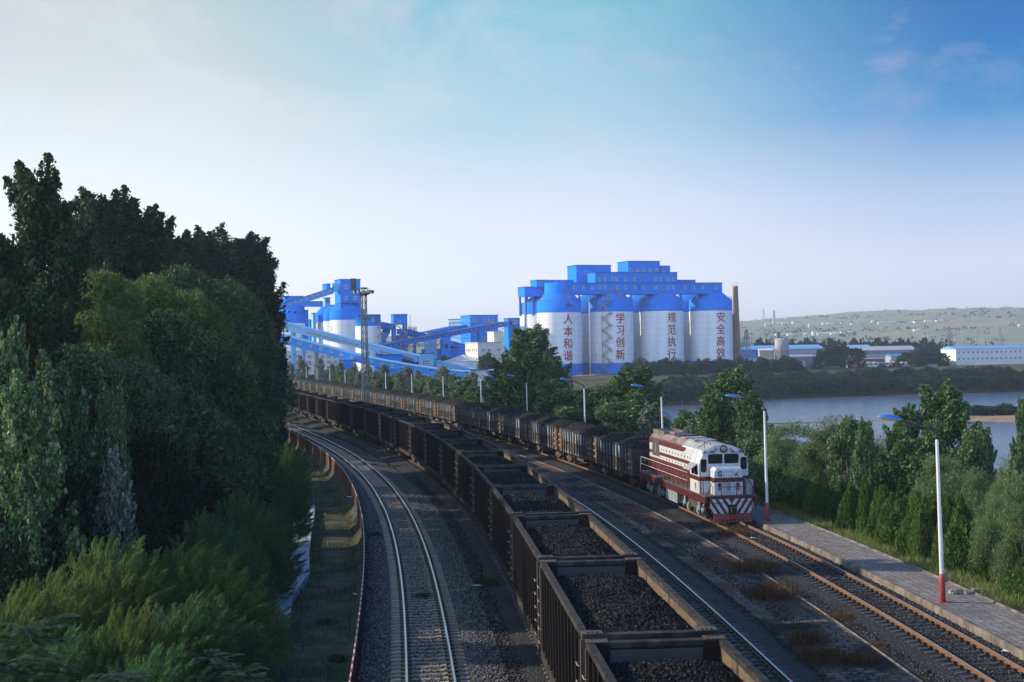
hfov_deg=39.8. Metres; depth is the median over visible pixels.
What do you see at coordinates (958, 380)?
willow
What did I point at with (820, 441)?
willow tree
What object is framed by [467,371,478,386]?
young tree
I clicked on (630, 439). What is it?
coal load
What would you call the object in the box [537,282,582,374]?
silo
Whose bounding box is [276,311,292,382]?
poplar tree
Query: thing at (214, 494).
shrub
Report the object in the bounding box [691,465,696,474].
side window
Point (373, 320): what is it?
silo
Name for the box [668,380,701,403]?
willow
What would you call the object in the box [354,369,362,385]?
young tree
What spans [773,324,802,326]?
hillside house
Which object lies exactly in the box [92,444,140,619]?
poplar tree
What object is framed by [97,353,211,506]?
willow tree
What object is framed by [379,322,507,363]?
conveyor gallery
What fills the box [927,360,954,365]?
storage shed
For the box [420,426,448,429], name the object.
coal load
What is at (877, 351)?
factory shed
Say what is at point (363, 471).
railway track
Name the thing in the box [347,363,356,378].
young tree
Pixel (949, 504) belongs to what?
juniper bush
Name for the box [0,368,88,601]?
poplar tree
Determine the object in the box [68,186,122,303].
poplar tree
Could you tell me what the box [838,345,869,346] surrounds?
factory shed
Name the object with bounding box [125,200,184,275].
poplar tree
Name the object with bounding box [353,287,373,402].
floodlight mast
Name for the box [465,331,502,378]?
cream building
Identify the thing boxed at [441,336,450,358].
support tower
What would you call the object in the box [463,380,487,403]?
young tree
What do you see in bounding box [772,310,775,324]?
hill chimney
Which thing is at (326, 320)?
silo
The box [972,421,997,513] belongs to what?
poplar tree
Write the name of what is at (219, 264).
poplar tree
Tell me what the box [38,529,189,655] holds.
tamarisk bush
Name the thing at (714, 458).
cab window
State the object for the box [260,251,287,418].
poplar tree
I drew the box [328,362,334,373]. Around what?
young tree
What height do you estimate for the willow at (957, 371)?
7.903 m
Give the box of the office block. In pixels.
[285,351,341,375]
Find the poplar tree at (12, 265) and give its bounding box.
[0,232,52,355]
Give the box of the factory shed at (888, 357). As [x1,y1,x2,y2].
[885,354,901,362]
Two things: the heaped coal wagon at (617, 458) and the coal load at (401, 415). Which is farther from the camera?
the coal load at (401, 415)
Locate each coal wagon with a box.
[285,389,307,412]
[292,390,315,414]
[298,380,303,388]
[299,392,323,418]
[304,381,310,390]
[307,394,334,421]
[310,382,316,391]
[316,396,348,425]
[317,383,324,393]
[324,384,334,394]
[327,399,358,429]
[333,386,341,396]
[339,401,372,434]
[342,387,351,398]
[351,404,390,440]
[352,388,361,400]
[364,390,375,403]
[365,408,405,446]
[375,392,392,407]
[380,412,425,454]
[388,394,408,411]
[394,417,442,463]
[403,396,431,418]
[410,422,462,475]
[419,399,442,421]
[425,430,482,485]
[436,402,470,428]
[440,438,503,495]
[456,405,484,434]
[456,449,527,516]
[472,464,554,545]
[477,409,509,441]
[490,484,588,587]
[501,414,537,449]
[510,512,637,650]
[528,420,567,459]
[537,557,717,681]
[558,427,604,472]
[582,634,770,681]
[593,436,650,488]
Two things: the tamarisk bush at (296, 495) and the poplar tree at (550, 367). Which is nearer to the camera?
the tamarisk bush at (296, 495)
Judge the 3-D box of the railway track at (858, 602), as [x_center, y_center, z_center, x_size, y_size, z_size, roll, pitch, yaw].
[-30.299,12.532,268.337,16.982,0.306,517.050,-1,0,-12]
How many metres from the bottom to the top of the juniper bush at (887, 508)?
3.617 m
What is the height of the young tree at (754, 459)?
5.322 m
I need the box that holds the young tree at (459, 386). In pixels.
[447,375,473,397]
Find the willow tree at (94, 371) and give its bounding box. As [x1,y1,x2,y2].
[47,341,136,483]
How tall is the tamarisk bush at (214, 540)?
6.310 m
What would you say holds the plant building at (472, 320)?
on the ground at (590, 380)
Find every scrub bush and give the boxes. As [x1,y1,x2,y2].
[968,405,1000,415]
[976,406,1014,415]
[990,403,1017,414]
[999,407,1017,414]
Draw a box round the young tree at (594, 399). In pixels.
[569,383,628,428]
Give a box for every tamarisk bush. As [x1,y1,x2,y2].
[0,537,66,618]
[0,563,126,680]
[0,585,68,673]
[5,622,134,681]
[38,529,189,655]
[57,596,198,681]
[106,641,217,681]
[107,538,271,646]
[143,590,263,681]
[164,506,268,592]
[167,559,300,666]
[180,601,278,681]
[202,486,312,591]
[214,539,285,624]
[224,618,277,681]
[234,515,297,602]
[257,490,296,554]
[258,458,319,541]
[279,438,313,496]
[279,463,309,526]
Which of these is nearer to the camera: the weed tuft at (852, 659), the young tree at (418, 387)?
the weed tuft at (852, 659)
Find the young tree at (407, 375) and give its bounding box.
[400,366,413,391]
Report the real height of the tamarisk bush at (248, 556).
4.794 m
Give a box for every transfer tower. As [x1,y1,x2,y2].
[391,314,407,351]
[503,318,519,353]
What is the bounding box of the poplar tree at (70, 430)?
[32,349,103,553]
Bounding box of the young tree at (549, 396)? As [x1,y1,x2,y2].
[532,378,581,421]
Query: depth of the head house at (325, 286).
651.54 m
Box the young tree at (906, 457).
[885,418,950,499]
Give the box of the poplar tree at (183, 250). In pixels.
[163,225,186,281]
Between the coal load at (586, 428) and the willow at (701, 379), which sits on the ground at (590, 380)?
the willow at (701, 379)
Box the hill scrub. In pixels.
[387,307,1023,353]
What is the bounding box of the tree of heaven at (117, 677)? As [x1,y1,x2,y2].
[82,668,153,681]
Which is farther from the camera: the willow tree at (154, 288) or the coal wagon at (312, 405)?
the coal wagon at (312, 405)
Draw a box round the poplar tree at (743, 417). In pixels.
[726,390,769,447]
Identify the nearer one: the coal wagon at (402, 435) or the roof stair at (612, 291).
the coal wagon at (402, 435)
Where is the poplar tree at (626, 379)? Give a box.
[594,363,666,433]
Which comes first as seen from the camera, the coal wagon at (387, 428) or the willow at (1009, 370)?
the coal wagon at (387, 428)
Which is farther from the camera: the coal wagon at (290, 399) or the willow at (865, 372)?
the willow at (865, 372)
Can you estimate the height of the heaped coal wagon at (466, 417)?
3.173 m
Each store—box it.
[445,355,477,378]
[758,349,772,357]
[863,357,884,364]
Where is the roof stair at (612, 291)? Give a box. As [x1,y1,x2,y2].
[603,287,622,297]
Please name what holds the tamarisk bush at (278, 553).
on the ground at (590, 380)
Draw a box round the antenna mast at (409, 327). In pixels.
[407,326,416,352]
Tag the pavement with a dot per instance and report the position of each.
(777, 625)
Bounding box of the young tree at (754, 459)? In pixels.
[747,434,795,483]
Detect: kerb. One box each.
[434,419,1023,659]
[502,448,923,681]
[754,503,1023,616]
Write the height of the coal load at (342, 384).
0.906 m
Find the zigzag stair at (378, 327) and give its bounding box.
[375,322,383,342]
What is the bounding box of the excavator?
[846,357,860,367]
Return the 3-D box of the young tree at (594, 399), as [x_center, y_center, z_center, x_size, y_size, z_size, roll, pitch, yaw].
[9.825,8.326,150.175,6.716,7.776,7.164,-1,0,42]
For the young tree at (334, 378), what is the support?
on the ground at (590, 380)
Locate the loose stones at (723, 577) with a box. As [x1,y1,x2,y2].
[558,479,903,681]
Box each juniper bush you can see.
[753,469,764,500]
[768,466,788,507]
[789,471,808,513]
[800,474,816,516]
[807,467,831,521]
[824,480,845,524]
[834,484,859,533]
[836,480,850,528]
[855,474,873,535]
[863,485,888,541]
[873,492,896,541]
[876,499,906,550]
[892,489,921,556]
[902,495,908,513]
[905,494,934,561]
[929,492,942,527]
[930,494,956,564]
[934,505,975,576]
[954,492,974,525]
[966,535,996,581]
[998,541,1023,588]
[1001,555,1023,600]
[1018,567,1023,606]
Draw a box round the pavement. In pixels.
[506,450,918,681]
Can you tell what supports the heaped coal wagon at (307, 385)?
on the railway track at (858, 602)
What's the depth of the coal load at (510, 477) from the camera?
74.13 m
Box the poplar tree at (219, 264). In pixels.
[177,222,236,292]
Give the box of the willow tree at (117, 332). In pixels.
[74,304,159,393]
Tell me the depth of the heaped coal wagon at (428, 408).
202.61 m
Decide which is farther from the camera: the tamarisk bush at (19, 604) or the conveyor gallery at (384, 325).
the conveyor gallery at (384, 325)
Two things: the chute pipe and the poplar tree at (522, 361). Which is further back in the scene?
the chute pipe
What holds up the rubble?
on the platform
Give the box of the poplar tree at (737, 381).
[696,365,773,446]
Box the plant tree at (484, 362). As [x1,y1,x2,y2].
[477,351,499,368]
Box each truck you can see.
[861,363,871,367]
[868,362,877,367]
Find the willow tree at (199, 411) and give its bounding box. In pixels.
[129,384,266,528]
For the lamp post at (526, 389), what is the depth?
159.53 m
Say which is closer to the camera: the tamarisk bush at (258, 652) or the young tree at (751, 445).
the tamarisk bush at (258, 652)
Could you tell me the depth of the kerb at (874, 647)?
58.72 m
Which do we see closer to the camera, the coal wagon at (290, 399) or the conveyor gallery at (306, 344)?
the coal wagon at (290, 399)
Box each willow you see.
[620,362,636,371]
[632,357,651,372]
[646,361,661,375]
[649,381,684,403]
[654,379,676,386]
[655,357,674,375]
[665,357,688,375]
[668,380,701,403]
[670,375,693,383]
[679,361,697,374]
[688,358,709,374]
[692,376,717,383]
[692,379,710,396]
[696,358,720,374]
[708,371,731,377]
[710,357,729,373]
[720,359,736,371]
[729,356,753,372]
[747,360,763,371]
[752,356,772,372]
[764,358,781,372]
[775,355,796,372]
[778,370,792,375]
[784,358,806,371]
[832,370,853,374]
[834,376,862,395]
[857,367,878,378]
[858,376,878,393]
[871,367,889,372]
[893,367,915,376]
[917,370,946,377]
[919,366,942,372]
[921,373,943,389]
[940,373,970,390]
[941,366,960,372]
[943,369,962,377]
[957,365,985,375]
[977,369,1004,390]
[978,365,1005,374]
[1003,366,1022,376]
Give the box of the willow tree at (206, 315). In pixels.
[170,287,259,425]
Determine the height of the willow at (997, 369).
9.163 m
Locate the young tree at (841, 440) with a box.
[826,412,866,489]
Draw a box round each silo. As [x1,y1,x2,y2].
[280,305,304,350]
[315,307,326,343]
[323,304,334,344]
[330,303,364,362]
[355,314,380,372]
[520,297,540,365]
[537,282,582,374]
[580,295,594,372]
[589,292,633,373]
[629,295,645,359]
[639,292,683,363]
[678,295,694,369]
[689,293,732,363]
[774,332,788,359]
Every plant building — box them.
[448,319,460,342]
[460,315,497,343]
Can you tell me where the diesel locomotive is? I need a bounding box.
[640,428,756,522]
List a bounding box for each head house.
[281,296,302,304]
[322,283,329,289]
[517,261,722,315]
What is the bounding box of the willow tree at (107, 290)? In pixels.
[75,268,147,329]
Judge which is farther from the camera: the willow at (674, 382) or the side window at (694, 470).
the willow at (674, 382)
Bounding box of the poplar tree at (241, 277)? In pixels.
[212,234,247,295]
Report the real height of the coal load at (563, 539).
0.500 m
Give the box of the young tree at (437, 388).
[429,380,452,395]
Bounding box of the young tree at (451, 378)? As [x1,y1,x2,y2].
[444,373,461,384]
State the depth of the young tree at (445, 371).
258.88 m
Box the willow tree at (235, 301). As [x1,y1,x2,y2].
[205,274,299,435]
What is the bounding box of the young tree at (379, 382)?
[372,374,393,389]
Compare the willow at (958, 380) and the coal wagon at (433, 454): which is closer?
the coal wagon at (433, 454)
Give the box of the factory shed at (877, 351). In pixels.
[845,346,914,364]
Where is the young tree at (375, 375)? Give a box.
[369,370,379,387]
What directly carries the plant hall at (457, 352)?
on the ground at (590, 380)
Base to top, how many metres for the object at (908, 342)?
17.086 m
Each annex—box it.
[305,310,308,350]
[323,297,330,306]
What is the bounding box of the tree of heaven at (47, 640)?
[0,613,81,681]
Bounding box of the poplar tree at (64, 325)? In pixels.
[38,297,82,368]
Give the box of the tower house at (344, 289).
[330,278,360,309]
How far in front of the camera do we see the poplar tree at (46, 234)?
73.04 m
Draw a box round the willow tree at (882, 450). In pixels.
[873,434,898,492]
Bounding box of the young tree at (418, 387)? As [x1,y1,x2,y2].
[411,375,432,392]
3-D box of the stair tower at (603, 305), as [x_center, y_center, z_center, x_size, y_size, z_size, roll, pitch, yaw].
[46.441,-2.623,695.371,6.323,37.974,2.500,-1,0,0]
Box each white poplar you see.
[286,363,295,379]
[294,354,305,386]
[301,361,309,377]
[314,358,325,380]
[413,369,421,380]
[636,401,663,436]
[685,417,698,435]
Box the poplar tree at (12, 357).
[0,314,47,521]
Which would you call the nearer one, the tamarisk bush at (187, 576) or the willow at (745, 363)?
the tamarisk bush at (187, 576)
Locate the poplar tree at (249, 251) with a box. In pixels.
[219,229,295,394]
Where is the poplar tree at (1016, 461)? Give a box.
[1003,442,1023,528]
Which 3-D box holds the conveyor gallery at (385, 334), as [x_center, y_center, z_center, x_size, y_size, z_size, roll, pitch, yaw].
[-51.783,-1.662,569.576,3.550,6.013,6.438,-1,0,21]
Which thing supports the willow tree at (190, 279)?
on the ground at (590, 380)
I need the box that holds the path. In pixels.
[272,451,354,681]
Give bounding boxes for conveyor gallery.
[279,287,333,310]
[280,333,468,378]
[284,321,418,373]
[300,301,322,306]
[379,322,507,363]
[381,322,394,329]
[381,329,390,342]
[396,329,426,336]
[421,326,455,332]
[434,360,477,369]
[440,341,464,348]
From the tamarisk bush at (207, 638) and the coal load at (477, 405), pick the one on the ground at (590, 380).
the tamarisk bush at (207, 638)
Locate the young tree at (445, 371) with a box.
[438,366,449,384]
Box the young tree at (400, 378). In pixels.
[392,371,407,390]
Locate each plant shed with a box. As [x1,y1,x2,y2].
[338,359,353,369]
[376,354,402,373]
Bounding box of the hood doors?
[661,449,690,482]
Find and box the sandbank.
[767,415,1017,423]
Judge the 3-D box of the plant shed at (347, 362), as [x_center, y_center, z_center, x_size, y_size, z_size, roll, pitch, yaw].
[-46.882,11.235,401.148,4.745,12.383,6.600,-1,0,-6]
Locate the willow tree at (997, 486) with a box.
[983,454,1009,537]
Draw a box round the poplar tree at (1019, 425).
[1012,395,1023,446]
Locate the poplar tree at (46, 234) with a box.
[2,152,96,339]
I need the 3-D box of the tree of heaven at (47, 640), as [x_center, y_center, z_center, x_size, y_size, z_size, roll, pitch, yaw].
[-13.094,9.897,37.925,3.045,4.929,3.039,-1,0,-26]
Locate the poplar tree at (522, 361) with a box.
[480,323,573,410]
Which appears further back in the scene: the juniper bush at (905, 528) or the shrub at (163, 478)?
the juniper bush at (905, 528)
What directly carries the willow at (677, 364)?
on the ground at (590, 380)
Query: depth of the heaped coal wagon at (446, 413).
189.05 m
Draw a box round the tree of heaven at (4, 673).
[0,649,60,681]
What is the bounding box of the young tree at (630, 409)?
[594,392,647,432]
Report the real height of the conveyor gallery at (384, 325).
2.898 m
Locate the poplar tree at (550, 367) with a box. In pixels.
[514,353,573,417]
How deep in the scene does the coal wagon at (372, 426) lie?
156.30 m
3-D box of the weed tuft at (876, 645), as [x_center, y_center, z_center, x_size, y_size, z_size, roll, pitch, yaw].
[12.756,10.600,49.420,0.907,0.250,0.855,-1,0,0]
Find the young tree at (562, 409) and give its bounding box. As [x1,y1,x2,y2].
[549,392,595,421]
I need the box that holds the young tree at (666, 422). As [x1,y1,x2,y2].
[647,415,670,436]
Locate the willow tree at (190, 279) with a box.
[157,263,244,337]
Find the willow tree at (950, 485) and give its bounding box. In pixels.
[904,453,979,512]
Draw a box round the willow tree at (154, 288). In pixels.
[120,272,194,332]
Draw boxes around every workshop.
[789,354,817,367]
[941,345,1023,364]
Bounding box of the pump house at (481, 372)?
[468,369,488,385]
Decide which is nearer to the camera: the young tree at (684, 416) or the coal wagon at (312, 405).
the young tree at (684, 416)
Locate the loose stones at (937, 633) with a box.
[598,482,1023,681]
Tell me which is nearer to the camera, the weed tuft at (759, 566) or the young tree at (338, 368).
the weed tuft at (759, 566)
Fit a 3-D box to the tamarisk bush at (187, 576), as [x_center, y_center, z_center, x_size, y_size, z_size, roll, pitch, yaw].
[-11.750,10.187,50.949,6.521,6.000,6.424,-1,0,18]
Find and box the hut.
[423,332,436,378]
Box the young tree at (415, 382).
[411,378,424,393]
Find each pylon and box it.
[738,329,754,362]
[941,326,955,347]
[993,327,1005,344]
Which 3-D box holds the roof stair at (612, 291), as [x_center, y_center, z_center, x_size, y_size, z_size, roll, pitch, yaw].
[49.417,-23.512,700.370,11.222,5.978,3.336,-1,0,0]
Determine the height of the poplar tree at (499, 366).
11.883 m
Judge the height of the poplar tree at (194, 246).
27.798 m
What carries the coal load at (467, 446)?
in the coal wagon at (448, 450)
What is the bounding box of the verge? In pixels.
[758,501,1023,611]
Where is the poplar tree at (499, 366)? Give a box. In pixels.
[481,348,534,407]
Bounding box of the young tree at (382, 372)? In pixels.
[379,364,389,376]
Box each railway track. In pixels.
[284,421,470,681]
[285,407,549,681]
[441,421,1023,681]
[564,491,800,681]
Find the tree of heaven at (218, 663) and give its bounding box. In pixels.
[177,649,243,681]
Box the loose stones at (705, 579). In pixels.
[549,479,832,681]
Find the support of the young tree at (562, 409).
on the ground at (590, 380)
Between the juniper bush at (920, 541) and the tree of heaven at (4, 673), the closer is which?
the tree of heaven at (4, 673)
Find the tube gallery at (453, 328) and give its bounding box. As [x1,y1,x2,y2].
[429,325,467,332]
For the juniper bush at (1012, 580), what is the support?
on the verge
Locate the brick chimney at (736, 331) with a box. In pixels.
[732,286,741,359]
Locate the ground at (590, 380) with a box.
[270,364,1023,681]
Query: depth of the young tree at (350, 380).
333.83 m
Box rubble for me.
[948,587,981,594]
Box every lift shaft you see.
[308,319,311,340]
[311,313,315,341]
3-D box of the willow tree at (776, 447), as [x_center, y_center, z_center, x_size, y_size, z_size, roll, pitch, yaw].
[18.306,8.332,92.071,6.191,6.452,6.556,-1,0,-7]
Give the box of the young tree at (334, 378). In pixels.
[329,371,342,381]
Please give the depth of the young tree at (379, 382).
288.52 m
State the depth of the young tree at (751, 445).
99.39 m
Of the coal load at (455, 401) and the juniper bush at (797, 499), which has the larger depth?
the coal load at (455, 401)
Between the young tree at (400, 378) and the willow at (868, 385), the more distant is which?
the willow at (868, 385)
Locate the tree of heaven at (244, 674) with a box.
[217,663,273,681]
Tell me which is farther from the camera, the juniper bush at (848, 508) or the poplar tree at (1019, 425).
the juniper bush at (848, 508)
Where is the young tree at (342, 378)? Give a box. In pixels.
[339,372,351,383]
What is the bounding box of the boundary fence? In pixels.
[286,429,365,681]
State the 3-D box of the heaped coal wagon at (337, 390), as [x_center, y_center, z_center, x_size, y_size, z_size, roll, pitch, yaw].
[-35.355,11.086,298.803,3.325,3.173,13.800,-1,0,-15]
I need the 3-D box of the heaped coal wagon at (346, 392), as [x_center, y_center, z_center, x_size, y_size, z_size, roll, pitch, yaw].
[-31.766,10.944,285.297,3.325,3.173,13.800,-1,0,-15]
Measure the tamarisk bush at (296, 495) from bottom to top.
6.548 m
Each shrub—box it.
[0,490,47,601]
[0,508,110,614]
[22,451,93,546]
[59,464,142,562]
[99,426,208,567]
[101,485,172,571]
[150,486,216,558]
[182,440,232,530]
[210,462,253,513]
[275,409,289,443]
[275,433,286,462]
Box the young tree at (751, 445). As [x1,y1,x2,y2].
[737,429,767,482]
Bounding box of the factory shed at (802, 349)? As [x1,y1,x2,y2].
[751,344,824,363]
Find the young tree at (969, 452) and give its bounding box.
[950,426,993,502]
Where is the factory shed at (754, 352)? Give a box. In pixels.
[741,347,757,359]
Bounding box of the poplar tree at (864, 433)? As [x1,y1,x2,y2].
[849,416,880,492]
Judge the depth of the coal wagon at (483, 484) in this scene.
74.55 m
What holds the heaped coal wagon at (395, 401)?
on the railway track at (858, 602)
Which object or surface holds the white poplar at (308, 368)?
on the ground at (590, 380)
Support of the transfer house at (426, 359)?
on the ground at (590, 380)
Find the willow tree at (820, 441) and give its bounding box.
[785,414,852,508]
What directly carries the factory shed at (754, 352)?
on the ground at (590, 380)
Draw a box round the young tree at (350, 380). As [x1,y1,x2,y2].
[347,377,354,383]
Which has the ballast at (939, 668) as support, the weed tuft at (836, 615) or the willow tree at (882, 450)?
the weed tuft at (836, 615)
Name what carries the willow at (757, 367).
on the ground at (590, 380)
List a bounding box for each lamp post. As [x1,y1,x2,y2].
[429,369,443,396]
[464,371,481,401]
[506,374,527,410]
[560,378,585,421]
[631,384,662,427]
[725,394,771,521]
[877,414,948,602]
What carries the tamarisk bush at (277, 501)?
on the ground at (590, 380)
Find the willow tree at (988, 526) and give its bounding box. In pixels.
[966,492,1023,581]
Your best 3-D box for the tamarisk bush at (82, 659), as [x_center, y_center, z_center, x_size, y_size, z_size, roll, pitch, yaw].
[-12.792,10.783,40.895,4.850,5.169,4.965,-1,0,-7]
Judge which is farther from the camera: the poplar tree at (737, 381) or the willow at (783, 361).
the willow at (783, 361)
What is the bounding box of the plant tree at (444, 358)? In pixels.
[435,355,450,360]
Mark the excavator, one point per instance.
(854, 365)
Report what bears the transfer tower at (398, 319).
on the ground at (590, 380)
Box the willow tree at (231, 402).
[181,327,282,484]
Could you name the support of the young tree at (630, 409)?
on the ground at (590, 380)
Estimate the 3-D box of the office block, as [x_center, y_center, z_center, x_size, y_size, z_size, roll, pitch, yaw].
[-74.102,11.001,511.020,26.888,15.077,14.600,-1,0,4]
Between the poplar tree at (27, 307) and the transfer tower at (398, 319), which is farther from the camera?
the transfer tower at (398, 319)
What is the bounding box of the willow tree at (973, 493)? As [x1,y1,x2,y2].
[954,465,995,535]
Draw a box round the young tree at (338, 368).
[336,362,343,371]
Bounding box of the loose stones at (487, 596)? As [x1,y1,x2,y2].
[407,476,532,681]
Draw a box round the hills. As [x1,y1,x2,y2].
[386,306,1023,352]
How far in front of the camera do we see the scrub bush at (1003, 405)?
372.75 m
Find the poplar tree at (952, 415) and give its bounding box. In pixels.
[916,378,981,489]
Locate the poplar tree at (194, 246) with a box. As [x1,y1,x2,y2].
[172,229,215,289]
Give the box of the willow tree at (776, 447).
[748,420,827,503]
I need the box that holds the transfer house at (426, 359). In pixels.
[417,353,434,377]
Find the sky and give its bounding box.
[0,0,1023,335]
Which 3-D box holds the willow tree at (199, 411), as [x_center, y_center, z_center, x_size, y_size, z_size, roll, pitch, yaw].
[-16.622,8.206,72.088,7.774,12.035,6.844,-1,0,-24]
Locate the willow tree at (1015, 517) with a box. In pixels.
[986,469,1023,589]
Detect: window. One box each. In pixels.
[423,360,429,364]
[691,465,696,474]
[700,459,706,472]
[707,453,722,463]
[723,453,738,463]
[740,456,746,469]
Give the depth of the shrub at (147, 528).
59.87 m
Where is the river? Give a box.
[659,391,1023,483]
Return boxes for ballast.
[286,412,549,681]
[286,419,503,681]
[469,430,1022,681]
[551,480,827,681]
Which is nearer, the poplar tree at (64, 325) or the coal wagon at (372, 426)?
the poplar tree at (64, 325)
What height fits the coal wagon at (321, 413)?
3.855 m
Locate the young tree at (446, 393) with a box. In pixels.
[436,390,451,396]
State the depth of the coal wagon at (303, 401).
225.99 m
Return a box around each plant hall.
[420,349,440,359]
[451,348,464,357]
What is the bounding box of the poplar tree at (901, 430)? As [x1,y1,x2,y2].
[878,401,931,500]
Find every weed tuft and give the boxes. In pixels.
[711,525,754,536]
[725,554,784,575]
[737,537,762,543]
[737,577,805,600]
[779,625,835,646]
[790,641,848,664]
[825,610,858,621]
[828,648,885,667]
[868,640,888,648]
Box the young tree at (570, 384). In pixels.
[564,373,573,388]
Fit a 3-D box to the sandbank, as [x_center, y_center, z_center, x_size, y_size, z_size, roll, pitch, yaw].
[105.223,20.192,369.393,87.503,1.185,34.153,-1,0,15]
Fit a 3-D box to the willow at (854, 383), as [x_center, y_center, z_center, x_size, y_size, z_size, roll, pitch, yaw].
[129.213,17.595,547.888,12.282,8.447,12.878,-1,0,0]
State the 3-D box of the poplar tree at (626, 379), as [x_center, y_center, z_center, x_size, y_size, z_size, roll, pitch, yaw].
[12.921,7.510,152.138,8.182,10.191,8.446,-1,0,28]
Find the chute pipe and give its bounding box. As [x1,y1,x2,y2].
[588,297,590,373]
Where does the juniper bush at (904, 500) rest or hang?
on the verge
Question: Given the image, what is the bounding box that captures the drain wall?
[271,505,314,627]
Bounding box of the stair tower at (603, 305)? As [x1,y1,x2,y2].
[601,297,611,373]
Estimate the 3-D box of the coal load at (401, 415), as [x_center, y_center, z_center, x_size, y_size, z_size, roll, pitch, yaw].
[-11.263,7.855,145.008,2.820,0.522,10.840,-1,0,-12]
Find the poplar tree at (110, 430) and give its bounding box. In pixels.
[88,379,136,510]
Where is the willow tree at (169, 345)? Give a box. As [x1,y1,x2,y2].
[125,307,225,431]
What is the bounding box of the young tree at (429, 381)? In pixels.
[422,375,434,394]
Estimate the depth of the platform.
61.58 m
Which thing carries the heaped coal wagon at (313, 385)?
on the railway track at (858, 602)
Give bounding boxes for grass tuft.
[313,616,337,625]
[325,650,349,663]
[366,531,382,536]
[410,591,434,599]
[472,575,490,583]
[479,578,501,585]
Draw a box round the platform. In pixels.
[751,504,1023,648]
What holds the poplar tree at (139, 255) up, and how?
on the ground at (590, 380)
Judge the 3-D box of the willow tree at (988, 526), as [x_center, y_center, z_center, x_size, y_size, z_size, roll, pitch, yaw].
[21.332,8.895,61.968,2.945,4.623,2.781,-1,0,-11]
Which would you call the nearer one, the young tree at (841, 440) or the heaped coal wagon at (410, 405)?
the young tree at (841, 440)
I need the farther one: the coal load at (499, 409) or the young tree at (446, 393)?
the young tree at (446, 393)
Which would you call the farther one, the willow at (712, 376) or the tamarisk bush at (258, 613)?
the willow at (712, 376)
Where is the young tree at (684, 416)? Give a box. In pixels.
[670,408,697,433]
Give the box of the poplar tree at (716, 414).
[693,392,745,444]
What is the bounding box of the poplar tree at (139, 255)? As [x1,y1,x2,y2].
[88,184,174,296]
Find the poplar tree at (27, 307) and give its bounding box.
[0,270,64,451]
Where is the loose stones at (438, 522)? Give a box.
[355,486,519,681]
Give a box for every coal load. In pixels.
[335,383,347,386]
[345,384,359,387]
[369,387,382,391]
[376,410,393,412]
[378,389,398,393]
[390,414,410,417]
[392,391,412,395]
[406,393,428,398]
[406,419,430,422]
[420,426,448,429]
[423,395,449,401]
[436,434,469,438]
[441,399,467,404]
[452,442,491,449]
[460,402,487,408]
[468,455,513,464]
[482,405,517,413]
[484,470,540,484]
[502,492,573,512]
[507,410,545,419]
[524,523,618,556]
[534,416,576,426]
[555,572,692,631]
[565,421,616,434]
[600,431,649,446]
[607,658,742,681]

